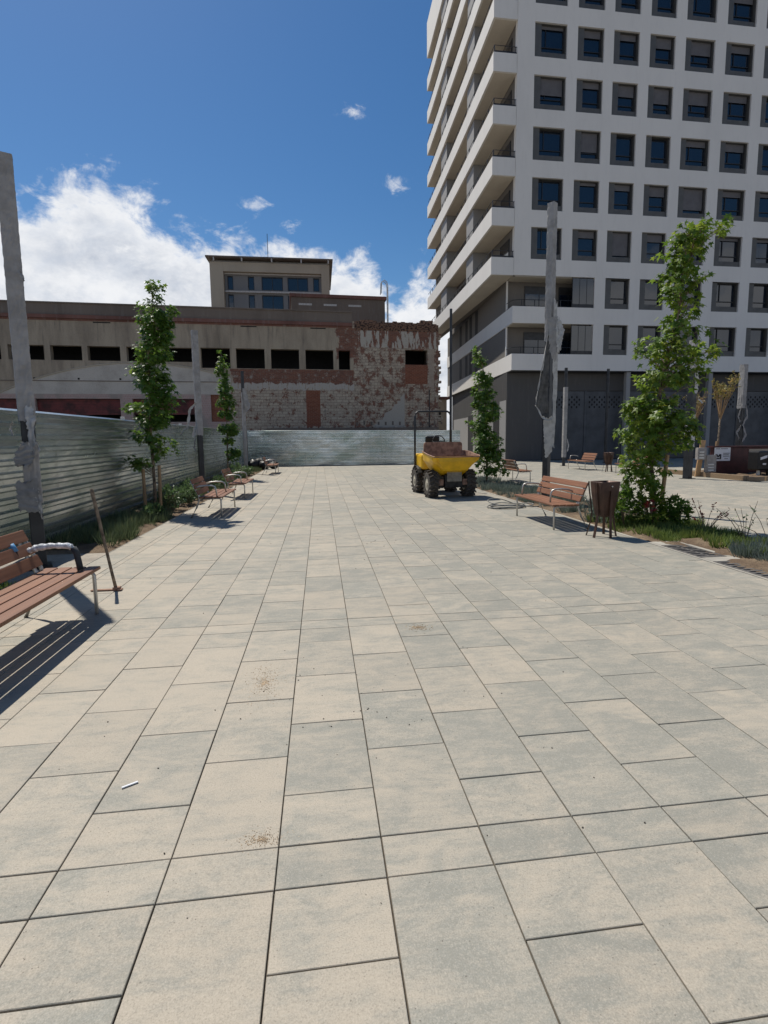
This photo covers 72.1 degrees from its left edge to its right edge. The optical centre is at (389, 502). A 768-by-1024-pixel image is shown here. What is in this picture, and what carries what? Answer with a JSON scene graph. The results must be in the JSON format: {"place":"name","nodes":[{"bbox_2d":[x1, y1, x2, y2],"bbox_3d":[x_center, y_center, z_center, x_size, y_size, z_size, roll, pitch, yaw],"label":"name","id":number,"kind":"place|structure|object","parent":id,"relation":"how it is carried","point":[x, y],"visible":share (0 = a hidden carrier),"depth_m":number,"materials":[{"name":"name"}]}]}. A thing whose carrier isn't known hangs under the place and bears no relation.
{"place":"outdoors","nodes":[
{"label":"outdoors","id":0,"kind":"place"},
{"bbox_2d":[0,553,105,585],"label":"gravel path","id":1,"kind":"structure","parent":0,"point":[62,560],"depth_m":7.16,"materials":[{"name":"gravel"}]},
{"bbox_2d":[0,151,52,570],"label":"lamp pole","id":2,"kind":"object","parent":1,"relation":"on","point":[29,495],"visible":1,"depth_m":6.44,"materials":[{"name":"metal"}]},
{"bbox_2d":[29,469,264,555],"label":"soil","id":3,"kind":"structure","parent":0,"point":[93,547],"depth_m":8.64,"materials":[{"name":"soil"}]},
{"bbox_2d":[0,408,243,551],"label":"corrugated fence","id":4,"kind":"object","parent":3,"relation":"on","point":[80,456],"visible":0.62,"depth_m":9.54,"materials":[{"name":"metal"}]},
{"bbox_2d":[120,279,185,506],"bbox_3d":[-5.191,-2.270,11.647,1.453,5.092,1.021,-2,7,-7],"label":"young tree","id":5,"kind":"object","parent":3,"relation":"on","point":[155,339],"visible":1,"depth_m":11.51,"materials":[{"name":"green plant"}]},
{"bbox_2d":[141,502,165,517],"bbox_3d":[-4.828,0.175,10.857,0.469,0.395,0.530,-2,7,-7],"label":"shrub","id":6,"kind":"object","parent":3,"relation":"on","point":[155,506],"visible":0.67,"depth_m":10.80,"materials":[{"name":"green plant"}]},
{"bbox_2d":[46,466,261,549],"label":"grass tufts","id":7,"kind":"object","parent":3,"relation":"on","point":[124,525],"visible":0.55,"depth_m":8.95,"materials":[{"name":"plant"}]},
{"bbox_2d":[156,483,186,509],"bbox_3d":[-5.108,-0.147,12.405,0.715,0.657,0.717,-2,7,-7],"label":"shrub","id":8,"kind":"object","parent":3,"relation":"on","point":[169,491],"visible":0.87,"depth_m":12.35,"materials":[{"name":"green plant"}]},
{"bbox_2d":[175,483,200,503],"bbox_3d":[-5.111,-0.221,13.405,0.731,0.569,0.726,-2,7,-7],"label":"shrub","id":9,"kind":"object","parent":3,"relation":"on","point":[188,495],"visible":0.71,"depth_m":13.33,"materials":[{"name":"green plant"}]},
{"bbox_2d":[180,330,204,488],"bbox_3d":[-5.948,-2.679,15.896,0.684,4.910,0.281,-4,8,-26],"label":"lamp pole","id":10,"kind":"object","parent":3,"relation":"on","point":[197,404],"visible":0.98,"depth_m":15.89,"materials":[{"name":"metal"}]},
{"bbox_2d":[213,350,241,467],"bbox_3d":[-6.684,-3.620,21.969,1.084,5.352,1.008,-2,7,-7],"label":"young tree","id":11,"kind":"object","parent":3,"relation":"on","point":[231,431],"visible":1,"depth_m":21.80,"materials":[{"name":"green plant"}]},
{"bbox_2d":[240,371,249,467],"bbox_3d":[-6.934,-3.853,25.629,0.378,4.950,0.318,-5,8,-30],"label":"lamp pole","id":12,"kind":"object","parent":3,"relation":"on","point":[244,400],"visible":0.91,"depth_m":25.49,"materials":[{"name":"metal"}]},
{"bbox_2d":[248,458,278,468],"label":"rubbish sacks","id":13,"kind":"object","parent":3,"relation":"on","point":[259,462],"visible":0.62,"depth_m":29.30,"materials":[{"name":"black plastic"}]},
{"bbox_2d":[0,0,449,429],"label":"sky","id":14,"kind":"structure","parent":0,"point":[145,140],"materials":[{"name":"blue"}]},
{"bbox_2d":[205,238,332,308],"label":"flat roofed building","id":15,"kind":"structure","parent":0,"point":[254,282],"depth_m":51.53,"materials":[{"name":"beige concrete"}]},
{"bbox_2d":[261,277,282,290],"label":"window","id":16,"kind":"structure","parent":15,"relation":"in","point":[268,283],"depth_m":51.94,"materials":[{"name":"blue glass"}]},
{"bbox_2d":[262,295,283,308],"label":"window","id":17,"kind":"structure","parent":15,"relation":"in","point":[268,301],"depth_m":52.16,"materials":[{"name":"blue glass"}]},
{"bbox_2d":[287,278,307,291],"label":"window","id":18,"kind":"structure","parent":15,"relation":"in","point":[294,284],"depth_m":52.26,"materials":[{"name":"blue glass"}]},
{"bbox_2d":[0,458,767,1023],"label":"pavement","id":19,"kind":"structure","parent":0,"point":[606,692],"depth_m":2.53,"materials":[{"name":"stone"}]},
{"bbox_2d":[0,530,100,627],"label":"park bench","id":20,"kind":"object","parent":19,"relation":"on","point":[19,598],"visible":1,"depth_m":4.39,"materials":[{"name":"wood"}]},
{"bbox_2d":[90,489,122,590],"bbox_3d":[-3.013,0.396,5.563,0.319,1.092,0.081,-1,7,-3],"label":"mattock","id":21,"kind":"object","parent":19,"relation":"on","point":[115,587],"visible":1,"depth_m":5.58,"materials":[{"name":"brown wood"}]},
{"bbox_2d":[190,476,235,517],"bbox_3d":[-3.884,-0.184,11.746,0.669,0.812,1.810,-2,7,-7],"label":"park bench","id":22,"kind":"object","parent":19,"relation":"on","point":[215,493],"visible":1,"depth_m":11.14,"materials":[{"name":"wood"}]},
{"bbox_2d":[221,468,253,499],"bbox_3d":[-4.331,-0.587,15.153,0.669,0.812,1.810,-2,7,-7],"label":"park bench","id":23,"kind":"object","parent":19,"relation":"on","point":[237,481],"visible":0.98,"depth_m":14.55,"materials":[{"name":"wood"}]},
{"bbox_2d":[247,430,459,465],"bbox_3d":[-2.073,-3.490,33.209,13.362,2.220,0.185,-1,7,-6],"label":"corrugated fence","id":24,"kind":"object","parent":19,"relation":"on","point":[315,447],"visible":0.76,"depth_m":33.04,"materials":[{"name":"metal"}]},
{"bbox_2d":[83,471,767,579],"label":"kerb","id":25,"kind":"structure","parent":19,"relation":"on","point":[710,561],"depth_m":7.93,"materials":[{"name":"concrete"}]},
{"bbox_2d":[411,411,479,497],"bbox_3d":[1.490,-1.437,14.994,1.352,2.426,2.756,-2,7,-11],"label":"site dumper","id":26,"kind":"object","parent":19,"relation":"on","point":[438,465],"visible":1,"depth_m":14.23,"materials":[{"name":"metal"}]},
{"bbox_2d":[449,309,451,441],"bbox_3d":[2.646,-4.661,22.644,0.187,7.050,0.187,-2,7,-7],"label":"lamp pole","id":27,"kind":"object","parent":19,"relation":"on","point":[450,400],"visible":0.5,"depth_m":22.49,"materials":[{"name":"metal"}]},
{"bbox_2d":[487,498,539,508],"bbox_3d":[2.858,0.002,12.152,1.376,0.196,0.711,-4,8,-27],"label":"coiled hose","id":28,"kind":"object","parent":19,"relation":"on","point":[521,505],"visible":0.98,"depth_m":12.01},
{"bbox_2d":[497,459,531,481],"bbox_3d":[4.535,-1.176,19.242,0.669,0.812,1.810,-2,7,-7],"label":"park bench","id":29,"kind":"object","parent":19,"relation":"on","point":[512,467],"visible":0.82,"depth_m":18.75,"materials":[{"name":"wood"}]},
{"bbox_2d":[514,476,587,529],"bbox_3d":[2.989,-0.036,9.862,0.669,0.812,1.810,-2,7,-7],"label":"park bench","id":30,"kind":"object","parent":19,"relation":"on","point":[555,503],"visible":0.98,"depth_m":9.57,"materials":[{"name":"wood"}]},
{"bbox_2d":[561,368,568,465],"bbox_3d":[9.719,-4.666,29.054,0.382,5.380,0.289,-2,7,-7],"label":"lamp pole","id":31,"kind":"object","parent":19,"relation":"on","point":[564,420],"visible":1,"depth_m":28.98,"materials":[{"name":"metal"}]},
{"bbox_2d":[427,0,767,460],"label":"apartment tower","id":32,"kind":"structure","parent":19,"relation":"on","point":[628,136],"depth_m":35.23,"materials":[{"name":"paint"}]},
{"bbox_2d":[523,332,544,352],"bbox_3d":[10.246,-10.487,36.404,2.050,2.420,0.070,-2,7,-8],"label":"balcony door","id":33,"kind":"structure","parent":32,"relation":"in","point":[531,339],"depth_m":36.26,"materials":[{"name":"grey glass"}]},
{"bbox_2d":[524,286,545,306],"bbox_3d":[10.213,-13.485,36.046,2.050,2.420,0.070,-2,7,-8],"label":"balcony door","id":34,"kind":"structure","parent":32,"relation":"in","point":[530,292],"depth_m":35.90,"materials":[{"name":"grey glass"}]},
{"bbox_2d":[531,227,560,259],"bbox_3d":[10.161,-16.824,34.452,2.110,1.970,0.260,-2,7,-8],"label":"window","id":35,"kind":"structure","parent":32,"relation":"in","point":[538,235],"depth_m":34.44,"materials":[{"name":"grey glass"}]},
{"bbox_2d":[532,178,562,210],"bbox_3d":[10.128,-19.803,34.096,2.110,1.970,0.260,-2,7,-8],"label":"window","id":36,"kind":"structure","parent":32,"relation":"in","point":[544,191],"depth_m":34.13,"materials":[{"name":"blue glass"}]},
{"bbox_2d":[533,127,563,161],"bbox_3d":[10.094,-22.781,33.739,2.110,1.970,0.260,-2,7,-8],"label":"window","id":37,"kind":"structure","parent":32,"relation":"in","point":[548,144],"depth_m":33.78,"materials":[{"name":"blue glass"}]},
{"bbox_2d":[534,76,564,110],"bbox_3d":[10.061,-25.760,33.383,2.110,1.970,0.260,-2,7,-8],"label":"window","id":38,"kind":"structure","parent":32,"relation":"in","point":[549,92],"depth_m":33.37,"materials":[{"name":"grey glass"}]},
{"bbox_2d":[535,23,566,58],"bbox_3d":[10.028,-28.739,33.026,2.110,1.970,0.260,-2,7,-8],"label":"window","id":39,"kind":"structure","parent":32,"relation":"in","point":[550,40],"depth_m":33.05,"materials":[{"name":"blue glass"}]},
{"bbox_2d":[557,333,570,353],"bbox_3d":[12.343,-10.546,36.702,1.400,2.420,0.070,-2,7,-8],"label":"balcony door","id":40,"kind":"structure","parent":32,"relation":"in","point":[566,342],"depth_m":36.61,"materials":[{"name":"black glass"}]},
{"bbox_2d":[558,287,571,306],"bbox_3d":[12.310,-13.544,36.343,1.400,2.420,0.070,-2,7,-8],"label":"balcony door","id":41,"kind":"structure","parent":32,"relation":"in","point":[564,293],"depth_m":36.21,"materials":[{"name":"black glass"}]},
{"bbox_2d":[572,230,596,260],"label":"window","id":42,"kind":"structure","parent":32,"relation":"in","point":[584,242],"depth_m":34.83,"materials":[{"name":"grey glass"}]},
{"bbox_2d":[573,181,598,212],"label":"window","id":43,"kind":"structure","parent":32,"relation":"in","point":[585,197],"depth_m":34.51,"materials":[{"name":"grey glass"}]},
{"bbox_2d":[574,131,599,163],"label":"window","id":44,"kind":"structure","parent":32,"relation":"in","point":[587,144],"depth_m":34.09,"materials":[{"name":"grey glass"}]},
{"bbox_2d":[576,80,601,113],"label":"window","id":45,"kind":"structure","parent":32,"relation":"in","point":[588,93],"depth_m":33.77,"materials":[{"name":"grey glass"}]},
{"bbox_2d":[577,27,603,62],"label":"window","id":46,"kind":"structure","parent":32,"relation":"in","point":[590,41],"depth_m":33.40,"materials":[{"name":"grey glass"}]},
{"bbox_2d":[579,0,604,9],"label":"window","id":47,"kind":"structure","parent":32,"relation":"in","point":[590,4],"depth_m":33.08,"materials":[{"name":"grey glass"}]},
{"bbox_2d":[603,325,626,354],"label":"window","id":48,"kind":"structure","parent":32,"relation":"in","point":[615,336],"depth_m":35.92,"materials":[{"name":"grey glass"}]},
{"bbox_2d":[605,279,628,308],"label":"window","id":49,"kind":"structure","parent":32,"relation":"in","point":[616,290],"depth_m":35.57,"materials":[{"name":"grey glass"}]},
{"bbox_2d":[606,231,630,262],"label":"window","id":50,"kind":"structure","parent":32,"relation":"in","point":[618,243],"depth_m":35.15,"materials":[{"name":"grey glass"}]},
{"bbox_2d":[608,183,632,214],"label":"window","id":51,"kind":"structure","parent":32,"relation":"in","point":[620,195],"depth_m":34.83,"materials":[{"name":"grey glass"}]},
{"bbox_2d":[610,133,634,165],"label":"window","id":52,"kind":"structure","parent":32,"relation":"in","point":[622,146],"depth_m":34.49,"materials":[{"name":"blue glass"}]},
{"bbox_2d":[611,83,636,116],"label":"window","id":53,"kind":"structure","parent":32,"relation":"in","point":[624,96],"depth_m":34.08,"materials":[{"name":"grey glass"}]},
{"bbox_2d":[613,31,638,65],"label":"window","id":54,"kind":"structure","parent":32,"relation":"in","point":[626,45],"depth_m":33.74,"materials":[{"name":"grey glass"}]},
{"bbox_2d":[615,0,640,13],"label":"window","id":55,"kind":"structure","parent":32,"relation":"in","point":[626,6],"depth_m":33.45,"materials":[{"name":"grey glass"}]},
{"bbox_2d":[637,326,660,354],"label":"window","id":56,"kind":"structure","parent":32,"relation":"in","point":[643,331],"depth_m":36.26,"materials":[{"name":"grey glass"}]},
{"bbox_2d":[639,280,662,309],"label":"window","id":57,"kind":"structure","parent":32,"relation":"in","point":[648,294],"depth_m":35.93,"materials":[{"name":"grey glass"}]},
{"bbox_2d":[641,233,664,263],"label":"window","id":58,"kind":"structure","parent":32,"relation":"in","point":[652,244],"depth_m":35.52,"materials":[{"name":"grey glass"}]},
{"bbox_2d":[643,185,667,216],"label":"window","id":59,"kind":"structure","parent":32,"relation":"in","point":[655,197],"depth_m":35.16,"materials":[{"name":"grey glass"}]},
{"bbox_2d":[645,136,669,168],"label":"window","id":60,"kind":"structure","parent":32,"relation":"in","point":[657,148],"depth_m":34.85,"materials":[{"name":"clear glass"}]},
{"bbox_2d":[647,86,671,119],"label":"window","id":61,"kind":"structure","parent":32,"relation":"in","point":[659,98],"depth_m":34.43,"materials":[{"name":"grey glass"}]},
{"bbox_2d":[649,35,674,68],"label":"window","id":62,"kind":"structure","parent":32,"relation":"in","point":[661,47],"depth_m":34.09,"materials":[{"name":"grey glass"}]},
{"bbox_2d":[652,0,676,17],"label":"window","id":63,"kind":"structure","parent":32,"relation":"in","point":[662,8],"depth_m":33.82,"materials":[{"name":"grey glass"}]},
{"bbox_2d":[677,187,705,218],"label":"window","id":64,"kind":"structure","parent":32,"relation":"in","point":[691,201],"depth_m":35.53,"materials":[{"name":"grey glass"}]},
{"bbox_2d":[680,139,708,170],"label":"window","id":65,"kind":"structure","parent":32,"relation":"in","point":[694,153],"depth_m":35.22,"materials":[{"name":"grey glass"}]},
{"bbox_2d":[682,89,711,122],"bbox_3d":[20.169,-26.046,34.830,2.100,1.970,0.260,-2,7,-8],"label":"window","id":66,"kind":"structure","parent":32,"relation":"in","point":[696,104],"depth_m":34.83,"materials":[{"name":"grey glass"}]},
{"bbox_2d":[685,39,713,72],"bbox_3d":[20.135,-29.025,34.474,2.100,1.970,0.260,-2,7,-8],"label":"window","id":67,"kind":"structure","parent":32,"relation":"in","point":[699,54],"depth_m":34.47,"materials":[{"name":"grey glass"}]},
{"bbox_2d":[687,0,716,22],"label":"window","id":68,"kind":"structure","parent":32,"relation":"in","point":[698,10],"depth_m":34.20,"materials":[{"name":"blue glass"}]},
{"bbox_2d":[708,327,734,355],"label":"window","id":69,"kind":"structure","parent":32,"relation":"in","point":[726,335],"depth_m":37.09,"materials":[{"name":"grey glass"}]},
{"bbox_2d":[711,282,737,311],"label":"window","id":70,"kind":"structure","parent":32,"relation":"in","point":[724,295],"depth_m":36.72,"materials":[{"name":"grey glass"}]},
{"bbox_2d":[713,236,740,266],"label":"window","id":71,"kind":"structure","parent":32,"relation":"in","point":[727,250],"depth_m":36.35,"materials":[{"name":"grey glass"}]},
{"bbox_2d":[716,189,743,220],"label":"window","id":72,"kind":"structure","parent":32,"relation":"in","point":[728,201],"depth_m":35.99,"materials":[{"name":"blue glass"}]},
{"bbox_2d":[719,142,746,173],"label":"window","id":73,"kind":"structure","parent":32,"relation":"in","point":[733,156],"depth_m":35.61,"materials":[{"name":"blue glass"}]},
{"bbox_2d":[722,93,749,125],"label":"window","id":74,"kind":"structure","parent":32,"relation":"in","point":[736,107],"depth_m":35.26,"materials":[{"name":"blue glass"}]},
{"bbox_2d":[725,43,753,76],"bbox_3d":[22.985,-29.106,34.882,2.080,1.970,0.260,-2,7,-8],"label":"window","id":75,"kind":"structure","parent":32,"relation":"in","point":[739,58],"depth_m":34.90,"materials":[{"name":"blue glass"}]},
{"bbox_2d":[728,0,756,26],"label":"window","id":76,"kind":"structure","parent":32,"relation":"in","point":[741,12],"depth_m":34.58,"materials":[{"name":"blue glass"}]},
{"bbox_2d":[744,328,767,356],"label":"window","id":77,"kind":"structure","parent":32,"relation":"in","point":[756,338],"depth_m":37.45,"materials":[{"name":"grey glass"}]},
{"bbox_2d":[747,284,767,312],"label":"window","id":78,"kind":"structure","parent":32,"relation":"in","point":[758,293],"depth_m":37.10,"materials":[{"name":"clear glass"}]},
{"bbox_2d":[751,238,767,267],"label":"window","id":79,"kind":"structure","parent":32,"relation":"in","point":[759,254],"depth_m":36.71,"materials":[{"name":"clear glass"}]},
{"bbox_2d":[754,192,767,221],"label":"window","id":80,"kind":"structure","parent":32,"relation":"in","point":[761,198],"depth_m":36.27,"materials":[{"name":"clear glass"}]},
{"bbox_2d":[757,145,767,174],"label":"window","id":81,"kind":"structure","parent":32,"relation":"in","point":[762,164],"depth_m":35.88,"materials":[{"name":"clear glass"}]},
{"bbox_2d":[760,96,767,127],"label":"window","id":82,"kind":"structure","parent":32,"relation":"in","point":[764,105],"depth_m":35.45,"materials":[{"name":"clear glass"}]},
{"bbox_2d":[586,480,620,538],"bbox_3d":[3.388,0.101,8.350,0.431,0.881,0.399,-3,7,-16],"label":"litter bin","id":83,"kind":"object","parent":19,"relation":"on","point":[604,493],"visible":1,"depth_m":8.20,"materials":[{"name":"brown metal"}]},
{"bbox_2d":[603,369,609,462],"bbox_3d":[13.092,-5.165,31.773,0.289,5.650,0.289,-2,7,-7],"label":"lamp pole","id":84,"kind":"object","parent":19,"relation":"on","point":[606,410],"visible":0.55,"depth_m":31.67,"materials":[{"name":"metal"}]},
{"bbox_2d":[679,339,702,478],"bbox_3d":[11.090,-3.352,19.292,0.428,5.060,0.493,-4,7,-24],"label":"lamp pole","id":85,"kind":"object","parent":19,"relation":"on","point":[688,456],"visible":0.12,"depth_m":19.28,"materials":[{"name":"metal"}]},
{"bbox_2d":[652,541,739,560],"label":"kerb","id":86,"kind":"structure","parent":19,"relation":"on","point":[728,557],"depth_m":6.83,"materials":[{"name":"concrete"}]},
{"bbox_2d":[694,440,716,476],"bbox_3d":[12.195,-1.680,20.362,0.760,1.440,0.315,-2,7,-7],"label":"meter post","id":87,"kind":"object","parent":19,"relation":"on","point":[709,460],"visible":0.84,"depth_m":20.28,"materials":[{"name":"brown plastic"}]},
{"bbox_2d":[660,469,767,481],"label":"timber edging","id":88,"kind":"object","parent":19,"relation":"on","point":[728,476],"visible":0.72,"depth_m":19.17,"materials":[{"name":"wood"}]},
{"bbox_2d":[477,481,767,573],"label":"soil","id":89,"kind":"structure","parent":0,"point":[755,563],"depth_m":7.77,"materials":[{"name":"soil"}]},
{"bbox_2d":[464,345,509,479],"bbox_3d":[3.376,-2.955,18.051,1.511,4.739,1.236,-2,7,-7],"label":"young tree","id":90,"kind":"object","parent":89,"relation":"on","point":[486,438],"visible":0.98,"depth_m":17.91,"materials":[{"name":"green plant"}]},
{"bbox_2d":[535,201,564,496],"bbox_3d":[3.654,-3.313,12.086,0.606,6.860,0.438,-7,9,-42],"label":"lamp pole","id":91,"kind":"object","parent":89,"relation":"on","point":[554,333],"visible":0.99,"depth_m":12.11,"materials":[{"name":"metal"}]},
{"bbox_2d":[475,474,644,522],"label":"grass tufts","id":92,"kind":"object","parent":89,"relation":"on","point":[507,487],"visible":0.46,"depth_m":15.02,"materials":[{"name":"plant"}]},
{"bbox_2d":[614,482,644,526],"bbox_3d":[4.139,0.041,9.217,0.645,0.846,0.609,-2,7,-7],"label":"shrub","id":93,"kind":"object","parent":89,"relation":"on","point":[626,495],"visible":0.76,"depth_m":9.16,"materials":[{"name":"green plant"}]},
{"bbox_2d":[633,484,668,525],"bbox_3d":[4.470,0.049,9.028,0.576,0.856,0.566,3,8,25],"label":"shrub","id":94,"kind":"object","parent":89,"relation":"on","point":[656,513],"visible":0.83,"depth_m":8.94,"materials":[{"name":"green plant"}]},
{"bbox_2d":[612,211,734,521],"bbox_3d":[4.726,-2.113,8.882,1.856,5.220,1.218,-2,7,-7],"label":"young tree","id":95,"kind":"object","parent":89,"relation":"on","point":[653,423],"visible":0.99,"depth_m":8.76,"materials":[{"name":"green plant"}]},
{"bbox_2d":[586,512,767,555],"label":"ground cover","id":96,"kind":"object","parent":89,"relation":"on","point":[667,531],"visible":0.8,"depth_m":8.25,"materials":[{"name":"plant"}]},
{"bbox_2d":[659,493,695,525],"bbox_3d":[4.900,0.160,8.996,0.589,0.683,0.580,-2,7,-7],"label":"shrub","id":97,"kind":"object","parent":89,"relation":"on","point":[678,511],"visible":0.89,"depth_m":8.90,"materials":[{"name":"green plant"}]},
{"bbox_2d":[661,544,726,557],"bbox_3d":[4.163,0.674,7.251,0.380,0.039,0.790,-2,7,-7],"label":"tree grate","id":98,"kind":"object","parent":89,"relation":"on","point":[695,551],"visible":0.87,"depth_m":7.20,"materials":[{"name":"metal"}]},
{"bbox_2d":[713,561,767,577],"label":"tree grate","id":99,"kind":"object","parent":89,"relation":"on","point":[732,565],"visible":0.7,"depth_m":6.23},
{"bbox_2d":[727,535,767,560],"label":"lavender","id":100,"kind":"object","parent":89,"relation":"on","point":[741,550],"visible":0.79,"depth_m":6.80,"materials":[{"name":"plant"}]},
{"bbox_2d":[692,470,767,476],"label":"soil","id":101,"kind":"structure","parent":0,"point":[753,474],"depth_m":20.46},
{"bbox_2d":[709,370,740,445],"bbox_3d":[13.358,-3.146,21.240,0.952,4.146,1.386,-3,7,-18],"label":"sapling","id":102,"kind":"object","parent":101,"relation":"on","point":[722,395],"visible":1,"depth_m":21.13,"materials":[{"name":"brown plant"}]},
{"bbox_2d":[707,445,767,473],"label":"site barrier","id":103,"kind":"object","parent":101,"relation":"on","point":[737,463],"visible":0.49,"depth_m":21.28,"materials":[{"name":"metal"}]},
{"bbox_2d":[714,447,730,460],"bbox_3d":[13.331,-1.944,21.118,0.700,0.540,0.017,-2,7,-7],"label":"site sign","id":104,"kind":"object","parent":103,"relation":"attached to","point":[722,453],"visible":0.98,"depth_m":21.12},
{"bbox_2d":[735,364,748,445],"bbox_3d":[15.270,-3.639,22.980,0.545,4.660,0.363,-4,7,-24],"label":"lamp pole","id":105,"kind":"object","parent":101,"relation":"on","point":[741,407],"visible":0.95,"depth_m":22.86,"materials":[{"name":"metal"}]},
{"bbox_2d":[748,451,767,474],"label":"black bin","id":106,"kind":"object","parent":101,"relation":"on","point":[757,460],"visible":0.91,"depth_m":19.82,"materials":[{"name":"plastic"}]},
{"label":"ground","id":107,"kind":"structure","parent":0,"visible":0},
{"bbox_2d":[0,300,442,453],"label":"derelict factory","id":108,"kind":"structure","parent":107,"relation":"on","point":[319,370],"depth_m":36.17,"materials":[{"name":"brick"}]},
{"bbox_2d":[289,293,386,321],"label":"parapet wall","id":109,"kind":"structure","parent":108,"relation":"on","point":[366,308],"depth_m":42.93,"materials":[{"name":"concrete"}]},
{"bbox_2d":[438,397,448,429],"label":"distant house","id":110,"kind":"structure","parent":107,"relation":"on","point":[442,405],"depth_m":62.52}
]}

